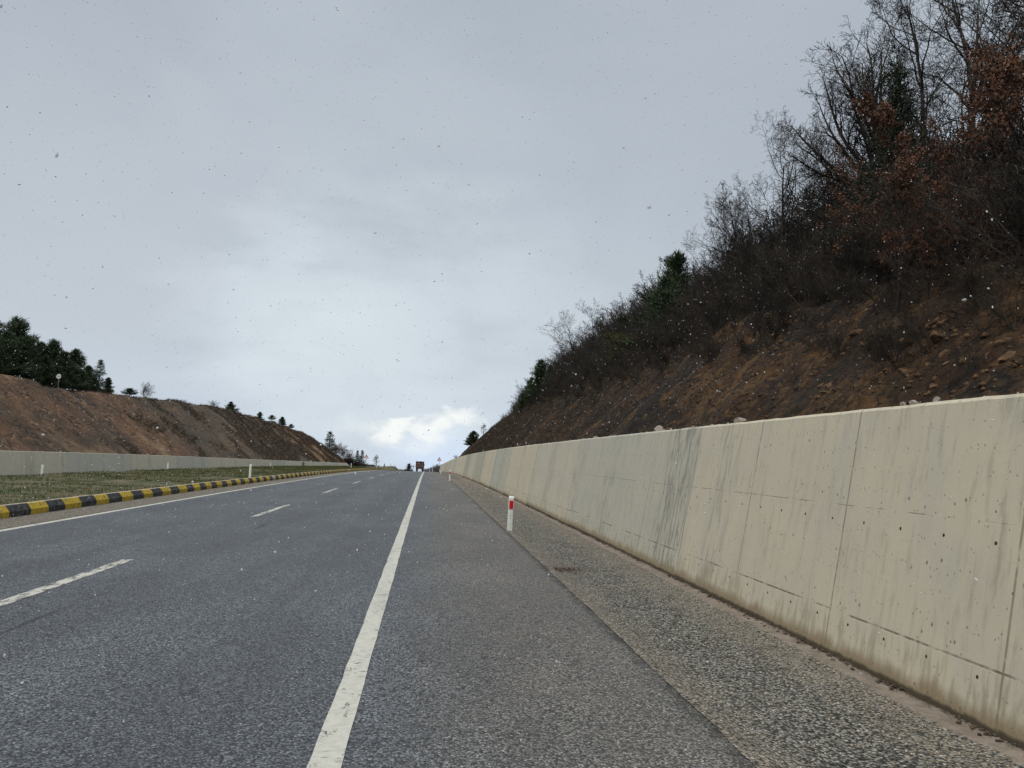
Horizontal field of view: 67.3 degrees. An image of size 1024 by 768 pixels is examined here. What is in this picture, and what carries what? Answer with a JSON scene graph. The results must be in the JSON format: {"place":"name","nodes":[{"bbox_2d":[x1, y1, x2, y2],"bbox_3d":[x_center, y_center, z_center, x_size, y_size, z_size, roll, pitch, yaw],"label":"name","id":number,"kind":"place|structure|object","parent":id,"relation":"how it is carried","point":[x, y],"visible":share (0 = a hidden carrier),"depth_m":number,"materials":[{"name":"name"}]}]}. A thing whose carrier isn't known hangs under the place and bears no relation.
{"place":"outdoors","nodes":[
{"label":"outdoors","id":0,"kind":"place"},
{"bbox_2d":[0,374,344,462],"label":"bank","id":1,"kind":"structure","parent":0,"point":[30,425],"depth_m":83.71,"materials":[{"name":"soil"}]},
{"bbox_2d":[0,346,14,374],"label":"pine tree","id":2,"kind":"object","parent":1,"relation":"on","point":[4,355],"visible":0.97,"depth_m":74.06,"materials":[{"name":"green plant"}]},
{"bbox_2d":[0,330,32,376],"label":"pine tree","id":3,"kind":"object","parent":1,"relation":"on","point":[8,339],"visible":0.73,"depth_m":75.47,"materials":[{"name":"green plant"}]},
{"bbox_2d":[0,321,32,367],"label":"pine tree","id":4,"kind":"object","parent":1,"relation":"on","point":[1,324],"visible":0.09,"depth_m":78.10,"materials":[{"name":"green plant"}]},
{"bbox_2d":[0,315,45,376],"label":"pine tree","id":5,"kind":"object","parent":1,"relation":"on","point":[17,327],"visible":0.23,"depth_m":83.32,"materials":[{"name":"green plant"}]},
{"bbox_2d":[14,351,44,380],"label":"pine tree","id":6,"kind":"object","parent":1,"relation":"on","point":[22,360],"visible":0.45,"depth_m":77.43,"materials":[{"name":"green plant"}]},
{"bbox_2d":[13,336,53,382],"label":"pine tree","id":7,"kind":"object","parent":1,"relation":"on","point":[29,342],"visible":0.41,"depth_m":81.78,"materials":[{"name":"green plant"}]},
{"bbox_2d":[34,341,51,357],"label":"pine tree","id":8,"kind":"object","parent":1,"relation":"on","point":[44,351],"visible":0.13,"depth_m":91.71,"materials":[{"name":"green plant"}]},
{"bbox_2d":[31,355,57,386],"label":"pine tree","id":9,"kind":"object","parent":1,"relation":"on","point":[49,380],"visible":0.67,"depth_m":82.76,"materials":[{"name":"green plant"}]},
{"bbox_2d":[44,338,63,373],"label":"pine tree","id":10,"kind":"object","parent":1,"relation":"on","point":[54,347],"visible":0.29,"depth_m":92.88,"materials":[{"name":"green plant"}]},
{"bbox_2d":[42,365,69,388],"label":"pine tree","id":11,"kind":"object","parent":1,"relation":"on","point":[61,382],"visible":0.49,"depth_m":84.83,"materials":[{"name":"green plant"}]},
{"bbox_2d":[51,350,88,389],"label":"pine tree","id":12,"kind":"object","parent":1,"relation":"on","point":[64,362],"visible":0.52,"depth_m":88.90,"materials":[{"name":"green plant"}]},
{"bbox_2d":[68,360,84,389],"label":"pine tree","id":13,"kind":"object","parent":1,"relation":"on","point":[77,382],"visible":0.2,"depth_m":90.88,"materials":[{"name":"green plant"}]},
{"bbox_2d":[67,348,86,389],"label":"pine tree","id":14,"kind":"object","parent":1,"relation":"on","point":[76,358],"visible":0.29,"depth_m":99.77,"materials":[{"name":"green plant"}]},
{"bbox_2d":[74,369,94,390],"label":"pine tree","id":15,"kind":"object","parent":1,"relation":"on","point":[82,376],"visible":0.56,"depth_m":94.59,"materials":[{"name":"green plant"}]},
{"bbox_2d":[77,365,99,386],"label":"pine tree","id":16,"kind":"object","parent":1,"relation":"on","point":[88,369],"visible":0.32,"depth_m":99.05,"materials":[{"name":"green plant"}]},
{"bbox_2d":[88,375,100,391],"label":"pine tree","id":17,"kind":"object","parent":1,"relation":"on","point":[96,381],"visible":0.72,"depth_m":97.03,"materials":[{"name":"green plant"}]},
{"bbox_2d":[84,360,109,392],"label":"pine tree","id":18,"kind":"object","parent":1,"relation":"on","point":[103,382],"visible":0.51,"depth_m":102.11,"materials":[{"name":"green plant"}]},
{"bbox_2d":[103,377,113,393],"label":"pine tree","id":19,"kind":"object","parent":1,"relation":"on","point":[109,384],"visible":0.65,"depth_m":103.93,"materials":[{"name":"green plant"}]},
{"bbox_2d":[120,388,139,395],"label":"pine tree","id":20,"kind":"object","parent":1,"relation":"on","point":[129,391],"visible":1,"depth_m":105.38,"materials":[{"name":"green plant"}]},
{"bbox_2d":[140,382,156,397],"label":"bare bush","id":21,"kind":"object","parent":1,"relation":"on","point":[147,389],"visible":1,"depth_m":112.29,"materials":[{"name":"grey plant"}]},
{"bbox_2d":[223,401,238,411],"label":"pine tree","id":22,"kind":"object","parent":1,"relation":"on","point":[230,405],"visible":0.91,"depth_m":170.26,"materials":[{"name":"green plant"}]},
{"bbox_2d":[255,412,264,419],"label":"pine tree","id":23,"kind":"object","parent":1,"relation":"on","point":[260,414],"visible":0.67,"depth_m":200.06,"materials":[{"name":"green plant"}]},
{"bbox_2d":[278,417,286,425],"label":"pine tree","id":24,"kind":"object","parent":1,"relation":"on","point":[282,421],"visible":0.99,"depth_m":228.98,"materials":[{"name":"green plant"}]},
{"bbox_2d":[324,431,337,453],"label":"spruce tree","id":25,"kind":"object","parent":1,"relation":"on","point":[331,440],"visible":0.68,"depth_m":289.32,"materials":[{"name":"green plant"}]},
{"bbox_2d":[332,442,346,454],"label":"bare bush","id":26,"kind":"object","parent":1,"relation":"on","point":[339,448],"visible":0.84,"depth_m":285.82,"materials":[{"name":"plant"}]},
{"bbox_2d":[337,445,352,459],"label":"bare bush","id":27,"kind":"object","parent":1,"relation":"on","point":[343,454],"visible":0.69,"depth_m":289.44,"materials":[{"name":"plant"}]},
{"bbox_2d":[341,450,353,459],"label":"bare bush","id":28,"kind":"object","parent":1,"relation":"on","point":[347,456],"visible":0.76,"depth_m":295.29,"materials":[{"name":"brown plant"}]},
{"bbox_2d":[358,450,366,464],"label":"spruce tree","id":29,"kind":"object","parent":1,"relation":"on","point":[361,457],"visible":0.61,"depth_m":318.43,"materials":[{"name":"green plant"}]},
{"bbox_2d":[0,465,396,504],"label":"median ground","id":30,"kind":"structure","parent":0,"point":[153,482],"depth_m":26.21,"materials":[{"name":"green plant"}]},
{"bbox_2d":[40,463,44,474],"bbox_3d":[-20.421,3.927,33.424,0.110,0.946,0.065,3,-6,-6],"label":"delineator post","id":31,"kind":"object","parent":30,"relation":"on","point":[42,468],"visible":0.64,"depth_m":33.42,"materials":[{"name":"plastic"}]},
{"bbox_2d":[10,468,244,498],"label":"field stones","id":32,"kind":"object","parent":30,"relation":"on","point":[125,479],"visible":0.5,"depth_m":29.10,"materials":[{"name":"grey stone"}]},
{"bbox_2d":[249,464,251,477],"bbox_3d":[-12.533,4.301,36.814,0.110,0.894,0.065,3,-6,-6],"label":"delineator post","id":33,"kind":"object","parent":30,"relation":"on","point":[250,468],"visible":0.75,"depth_m":36.80,"materials":[{"name":"plastic"}]},
{"bbox_2d":[0,470,756,767],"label":"road","id":34,"kind":"structure","parent":0,"point":[171,682],"depth_m":5.94,"materials":[{"name":"grey asphalt"}]},
{"bbox_2d":[0,470,377,531],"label":"edge line","id":35,"kind":"object","parent":34,"relation":"on","point":[136,507],"visible":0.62,"depth_m":18.09,"materials":[{"name":"paint"}]},
{"bbox_2d":[0,470,391,528],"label":"gutter strip","id":36,"kind":"object","parent":34,"relation":"on","point":[10,522],"visible":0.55,"depth_m":19.34,"materials":[{"name":"grey concrete"}]},
{"bbox_2d":[0,468,401,518],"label":"kerb","id":37,"kind":"structure","parent":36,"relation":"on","point":[24,508],"depth_m":20.91,"materials":[{"name":"concrete"}]},
{"bbox_2d":[0,471,397,606],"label":"dashed line","id":38,"kind":"object","parent":34,"relation":"on","point":[6,601],"visible":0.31,"depth_m":8.47,"materials":[{"name":"paint"}]},
{"bbox_2d":[307,478,421,767],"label":"edge line","id":39,"kind":"object","parent":34,"relation":"on","point":[330,748],"visible":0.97,"depth_m":5.13,"materials":[{"name":"paint"}]},
{"bbox_2d":[416,461,424,470],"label":"lorry","id":40,"kind":"object","parent":34,"relation":"on","point":[420,465],"visible":0.97,"depth_m":242.96,"materials":[{"name":"metal"}]},
{"bbox_2d":[0,0,1023,750],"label":"falling snow","id":41,"kind":"structure","parent":0,"point":[442,280],"depth_m":13.45,"materials":[{"name":"white snow"}]},
{"bbox_2d":[0,0,1023,471],"label":"sky","id":42,"kind":"structure","parent":0,"point":[331,176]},
{"bbox_2d":[438,251,1023,471],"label":"hillside","id":43,"kind":"structure","parent":0,"point":[1009,381],"depth_m":16.12,"materials":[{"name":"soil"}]},
{"bbox_2d":[464,434,472,445],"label":"pine tree","id":44,"kind":"object","parent":43,"relation":"on","point":[467,443],"visible":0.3,"depth_m":195.18,"materials":[{"name":"green plant"}]},
{"bbox_2d":[463,431,479,443],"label":"pine tree","id":45,"kind":"object","parent":43,"relation":"on","point":[475,435],"visible":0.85,"depth_m":189.33,"materials":[{"name":"green plant"}]},
{"bbox_2d":[513,396,527,409],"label":"pine tree","id":46,"kind":"object","parent":43,"relation":"on","point":[521,405],"visible":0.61,"depth_m":101.69,"materials":[{"name":"green plant"}]},
{"bbox_2d":[519,377,533,403],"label":"pine tree","id":47,"kind":"object","parent":43,"relation":"on","point":[524,395],"visible":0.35,"depth_m":96.85,"materials":[{"name":"green plant"}]},
{"bbox_2d":[524,359,548,397],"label":"pine tree","id":48,"kind":"object","parent":43,"relation":"on","point":[538,373],"visible":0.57,"depth_m":93.04,"materials":[{"name":"green plant"}]},
{"bbox_2d":[540,365,554,396],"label":"pine tree","id":49,"kind":"object","parent":43,"relation":"on","point":[547,370],"visible":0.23,"depth_m":89.16,"materials":[{"name":"green plant"}]},
{"bbox_2d":[538,309,601,369],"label":"bare tree","id":50,"kind":"object","parent":43,"relation":"on","point":[574,343],"visible":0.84,"depth_m":73.15,"materials":[{"name":"brown plant"}]},
{"bbox_2d":[575,297,606,350],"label":"bare tree","id":51,"kind":"object","parent":43,"relation":"on","point":[593,333],"visible":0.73,"depth_m":66.98,"materials":[{"name":"brown plant"}]},
{"bbox_2d":[591,313,631,373],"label":"pine tree","id":52,"kind":"object","parent":43,"relation":"on","point":[618,319],"visible":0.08,"depth_m":59.59,"materials":[{"name":"green plant"}]},
{"bbox_2d":[596,297,641,340],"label":"bare tree","id":53,"kind":"object","parent":43,"relation":"on","point":[607,319],"visible":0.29,"depth_m":58.42,"materials":[{"name":"brown plant"}]},
{"bbox_2d":[603,326,641,363],"bbox_3d":[6.647,-2.099,45.320,2.621,2.661,2.063,3,-6,-6],"label":"olive bush","id":54,"kind":"object","parent":43,"relation":"on","point":[617,342],"visible":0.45,"depth_m":45.38,"materials":[{"name":"green plant"}]},
{"bbox_2d":[611,284,647,333],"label":"bare tree","id":55,"kind":"object","parent":43,"relation":"on","point":[622,314],"visible":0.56,"depth_m":52.18,"materials":[{"name":"brown plant"}]},
{"bbox_2d":[618,248,701,352],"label":"pine tree","id":56,"kind":"object","parent":43,"relation":"on","point":[675,264],"visible":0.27,"depth_m":43.74,"materials":[{"name":"green plant"}]},
{"bbox_2d":[642,275,684,341],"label":"pine tree","id":57,"kind":"object","parent":43,"relation":"on","point":[664,290],"visible":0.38,"depth_m":41.44,"materials":[{"name":"green plant"}]},
{"bbox_2d":[681,184,775,329],"bbox_3d":[10.072,-5.262,35.372,4.586,7.308,3.254,1,-6,13],"label":"bare tree","id":58,"kind":"object","parent":43,"relation":"on","point":[726,190],"visible":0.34,"depth_m":35.22,"materials":[{"name":"brown plant"}]},
{"bbox_2d":[705,172,761,313],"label":"bare tree","id":59,"kind":"object","parent":43,"relation":"on","point":[730,205],"visible":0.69,"depth_m":34.73,"materials":[{"name":"brown plant"}]},
{"bbox_2d":[682,172,792,285],"bbox_3d":[10.186,-5.969,34.022,5.242,7.516,3.718,-3,-8,44],"label":"bare tree","id":60,"kind":"object","parent":43,"relation":"on","point":[738,222],"visible":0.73,"depth_m":34.24,"materials":[{"name":"brown plant"}]},
{"bbox_2d":[710,185,764,265],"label":"bare tree","id":61,"kind":"object","parent":43,"relation":"on","point":[730,201],"visible":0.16,"depth_m":39.98,"materials":[{"name":"brown plant"}]},
{"bbox_2d":[504,93,1023,415],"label":"undergrowth","id":62,"kind":"object","parent":43,"relation":"on","point":[814,277],"visible":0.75,"depth_m":20.28,"materials":[{"name":"brown plant"}]},
{"bbox_2d":[540,275,1023,441],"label":"slope rubble","id":63,"kind":"object","parent":43,"relation":"on","point":[961,361],"visible":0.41,"depth_m":14.39,"materials":[{"name":"brown stone"}]},
{"bbox_2d":[743,105,860,303],"bbox_3d":[10.685,-6.592,28.922,3.822,7.725,5.387,3,-6,-15],"label":"bare tree","id":64,"kind":"object","parent":43,"relation":"on","point":[789,187],"visible":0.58,"depth_m":28.78,"materials":[{"name":"brown plant"}]},
{"bbox_2d":[769,113,859,236],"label":"bare tree","id":65,"kind":"object","parent":43,"relation":"on","point":[823,138],"visible":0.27,"depth_m":28.92,"materials":[{"name":"brown plant"}]},
{"bbox_2d":[808,370,840,395],"bbox_3d":[5.991,0.040,14.275,0.700,0.864,3.269,0,-6,16],"label":"rock outcrop","id":66,"kind":"object","parent":43,"relation":"on","point":[827,385],"visible":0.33,"depth_m":13.64,"materials":[{"name":"brown stone"}]},
{"bbox_2d":[767,15,942,280],"bbox_3d":[11.152,-7.621,25.163,5.196,9.841,5.005,-1,-6,29],"label":"bare oak","id":67,"kind":"object","parent":43,"relation":"on","point":[855,117],"visible":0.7,"depth_m":25.30,"materials":[{"name":"plant"}]},
{"bbox_2d":[849,318,864,347],"bbox_3d":[6.972,-0.936,15.015,0.675,1.102,1.981,1,-6,13],"label":"rock outcrop","id":68,"kind":"object","parent":43,"relation":"on","point":[856,332],"visible":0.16,"depth_m":15.13,"materials":[{"name":"brown stone"}]},
{"bbox_2d":[824,163,894,282],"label":"cedar tree","id":69,"kind":"object","parent":43,"relation":"on","point":[864,168],"visible":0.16,"depth_m":20.63,"materials":[{"name":"green plant"}]},
{"bbox_2d":[819,37,932,203],"bbox_3d":[14.000,-8.654,29.569,3.949,11.100,5.670,0,-6,20],"label":"bare tree","id":70,"kind":"object","parent":43,"relation":"on","point":[846,134],"visible":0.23,"depth_m":29.88,"materials":[{"name":"brown plant"}]},
{"bbox_2d":[833,56,935,277],"bbox_3d":[10.944,-6.011,21.821,2.988,6.955,3.305,3,-6,-6],"label":"cedar tree","id":71,"kind":"object","parent":43,"relation":"on","point":[898,74],"visible":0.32,"depth_m":22.00,"materials":[{"name":"green plant"}]},
{"bbox_2d":[815,90,981,271],"bbox_3d":[8.982,-4.192,17.745,3.379,4.687,3.457,-1,-6,29],"label":"oak tree","id":72,"kind":"object","parent":43,"relation":"on","point":[888,115],"visible":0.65,"depth_m":17.18,"materials":[{"name":"brown plant"}]},
{"bbox_2d":[882,363,919,383],"bbox_3d":[6.004,-0.047,11.866,0.631,0.674,1.173,3,-6,-6],"label":"rock outcrop","id":73,"kind":"object","parent":43,"relation":"on","point":[902,371],"visible":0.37,"depth_m":11.67,"materials":[{"name":"brown stone"}]},
{"bbox_2d":[823,0,999,180],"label":"bare tree","id":74,"kind":"object","parent":43,"relation":"on","point":[922,64],"visible":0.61,"depth_m":23.44,"materials":[{"name":"brown plant"}]},
{"bbox_2d":[858,152,974,310],"bbox_3d":[7.321,-2.827,14.227,1.657,3.191,2.360,2,-5,0],"label":"oak tree","id":75,"kind":"object","parent":43,"relation":"on","point":[905,170],"visible":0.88,"depth_m":14.05,"materials":[{"name":"brown plant"}]},
{"bbox_2d":[899,302,957,387],"bbox_3d":[6.725,-0.554,12.153,0.973,2.048,3.056,0,-6,19],"label":"rock outcrop","id":76,"kind":"object","parent":43,"relation":"on","point":[932,339],"visible":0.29,"depth_m":11.82,"materials":[{"name":"brown stone"}]},
{"bbox_2d":[862,0,1023,165],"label":"bare tree","id":77,"kind":"object","parent":43,"relation":"on","point":[940,91],"visible":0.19,"depth_m":28.44,"materials":[{"name":"brown plant"}]},
{"bbox_2d":[863,0,1023,166],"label":"bare tree","id":78,"kind":"object","parent":43,"relation":"on","point":[977,39],"visible":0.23,"depth_m":28.32,"materials":[{"name":"brown plant"}]},
{"bbox_2d":[893,0,1023,263],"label":"bare tree","id":79,"kind":"object","parent":43,"relation":"on","point":[958,22],"visible":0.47,"depth_m":23.26,"materials":[{"name":"brown plant"}]},
{"bbox_2d":[903,0,1023,190],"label":"oak tree","id":80,"kind":"object","parent":43,"relation":"on","point":[1000,79],"visible":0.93,"depth_m":16.11,"materials":[{"name":"brown plant"}]},
{"bbox_2d":[918,197,1012,285],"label":"oak tree","id":81,"kind":"object","parent":43,"relation":"on","point":[940,240],"visible":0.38,"depth_m":13.58,"materials":[{"name":"brown plant"}]},
{"bbox_2d":[936,156,1000,261],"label":"oak tree","id":82,"kind":"object","parent":43,"relation":"on","point":[980,168],"visible":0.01,"depth_m":18.73,"materials":[{"name":"brown plant"}]},
{"bbox_2d":[926,0,1023,250],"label":"bare tree","id":83,"kind":"object","parent":43,"relation":"on","point":[1008,11],"visible":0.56,"depth_m":22.31,"materials":[{"name":"brown plant"}]},
{"bbox_2d":[942,161,1022,272],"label":"oak tree","id":84,"kind":"object","parent":43,"relation":"on","point":[980,214],"visible":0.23,"depth_m":13.16,"materials":[{"name":"brown plant"}]},
{"bbox_2d":[956,0,1023,119],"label":"bare tree","id":85,"kind":"object","parent":43,"relation":"on","point":[1018,19],"visible":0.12,"depth_m":25.88,"materials":[{"name":"brown plant"}]},
{"bbox_2d":[984,337,1015,368],"bbox_3d":[6.403,-0.332,9.809,0.575,0.675,1.540,1,-6,11],"label":"rock outcrop","id":86,"kind":"object","parent":43,"relation":"on","point":[1006,356],"visible":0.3,"depth_m":9.83,"materials":[{"name":"brown stone"}]},
{"bbox_2d":[439,472,1023,767],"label":"gravel verge","id":87,"kind":"structure","parent":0,"point":[819,680],"depth_m":5.64,"materials":[{"name":"grey gravel"}]},
{"bbox_2d":[507,496,513,530],"bbox_3d":[-0.034,2.800,16.247,0.110,0.860,0.076,4,-6,-8],"label":"delineator post","id":88,"kind":"object","parent":87,"relation":"on","point":[510,513],"visible":0.93,"depth_m":16.23,"materials":[{"name":"plastic"}]},
{"bbox_2d":[533,565,590,572],"bbox_3d":[0.740,2.545,10.676,0.938,0.097,0.586,3,-6,-6],"label":"dead weed","id":89,"kind":"object","parent":87,"relation":"on","point":[561,569],"visible":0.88,"depth_m":10.67,"materials":[{"name":"plant"}]},
{"bbox_2d":[439,393,1023,747],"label":"retaining wall","id":90,"kind":"structure","parent":87,"relation":"on","point":[950,639],"depth_m":6.45,"materials":[{"name":"concrete"}]},
{"bbox_2d":[654,425,662,430],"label":"rock","id":91,"kind":"object","parent":90,"relation":"on","point":[658,427],"visible":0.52,"depth_m":13.12,"materials":[{"name":"grey stone"}]},
{"bbox_2d":[734,417,745,422],"bbox_3d":[2.865,0.456,9.678,0.087,0.078,0.154,34,-30,-33],"label":"rock","id":92,"kind":"object","parent":90,"relation":"on","point":[737,419],"visible":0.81,"depth_m":9.65,"materials":[{"name":"grey stone"}]},
{"bbox_2d":[504,392,1018,448],"bbox_3d":[-0.503,3.525,40.386,0.330,0.457,72.425,3,-6,-6],"label":"rubble","id":93,"kind":"object","parent":90,"relation":"on","point":[659,430],"visible":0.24,"depth_m":13.78,"materials":[{"name":"stone"}]},
{"bbox_2d":[909,400,919,404],"bbox_3d":[3.254,0.153,6.209,0.098,0.060,0.056,5,-35,39],"label":"rock","id":94,"kind":"object","parent":90,"relation":"on","point":[912,402],"visible":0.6,"depth_m":6.21,"materials":[{"name":"grey stone"}]},
{"bbox_2d":[932,396,940,401],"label":"rock","id":95,"kind":"object","parent":90,"relation":"on","point":[936,399],"visible":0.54,"depth_m":5.91,"materials":[{"name":"grey stone"}]},
{"bbox_2d":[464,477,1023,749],"bbox_3d":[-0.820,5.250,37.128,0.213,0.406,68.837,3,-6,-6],"label":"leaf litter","id":96,"kind":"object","parent":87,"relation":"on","point":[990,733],"visible":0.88,"depth_m":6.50,"materials":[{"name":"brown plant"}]},
{"bbox_2d":[496,491,1017,747],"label":"foot weeds","id":97,"kind":"object","parent":87,"relation":"on","point":[854,665],"visible":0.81,"depth_m":5.22,"materials":[{"name":"brown plant"}]},
{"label":"opposite road","id":98,"kind":"structure","parent":0,"visible":0},
{"bbox_2d":[0,451,348,474],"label":"retaining wall","id":99,"kind":"structure","parent":98,"relation":"on","point":[69,462],"depth_m":68.01,"materials":[{"name":"grey concrete"}]},
{"bbox_3d":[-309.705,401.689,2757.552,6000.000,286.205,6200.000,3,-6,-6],"label":"ground","id":100,"kind":"structure","parent":0,"visible":0},
{"bbox_2d":[344,458,408,470],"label":"scrub","id":101,"kind":"object","parent":100,"relation":"on","point":[350,461],"visible":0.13,"depth_m":293.87,"materials":[{"name":"green plant"}]},
{"bbox_2d":[405,463,412,470],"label":"round tree","id":102,"kind":"object","parent":100,"relation":"on","point":[408,467],"visible":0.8,"depth_m":325.07,"materials":[{"name":"green plant"}]},
{"bbox_2d":[422,464,441,471],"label":"scrub","id":103,"kind":"object","parent":100,"relation":"on","point":[436,468],"visible":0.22,"depth_m":300.49,"materials":[{"name":"grey plant"}]}
]}

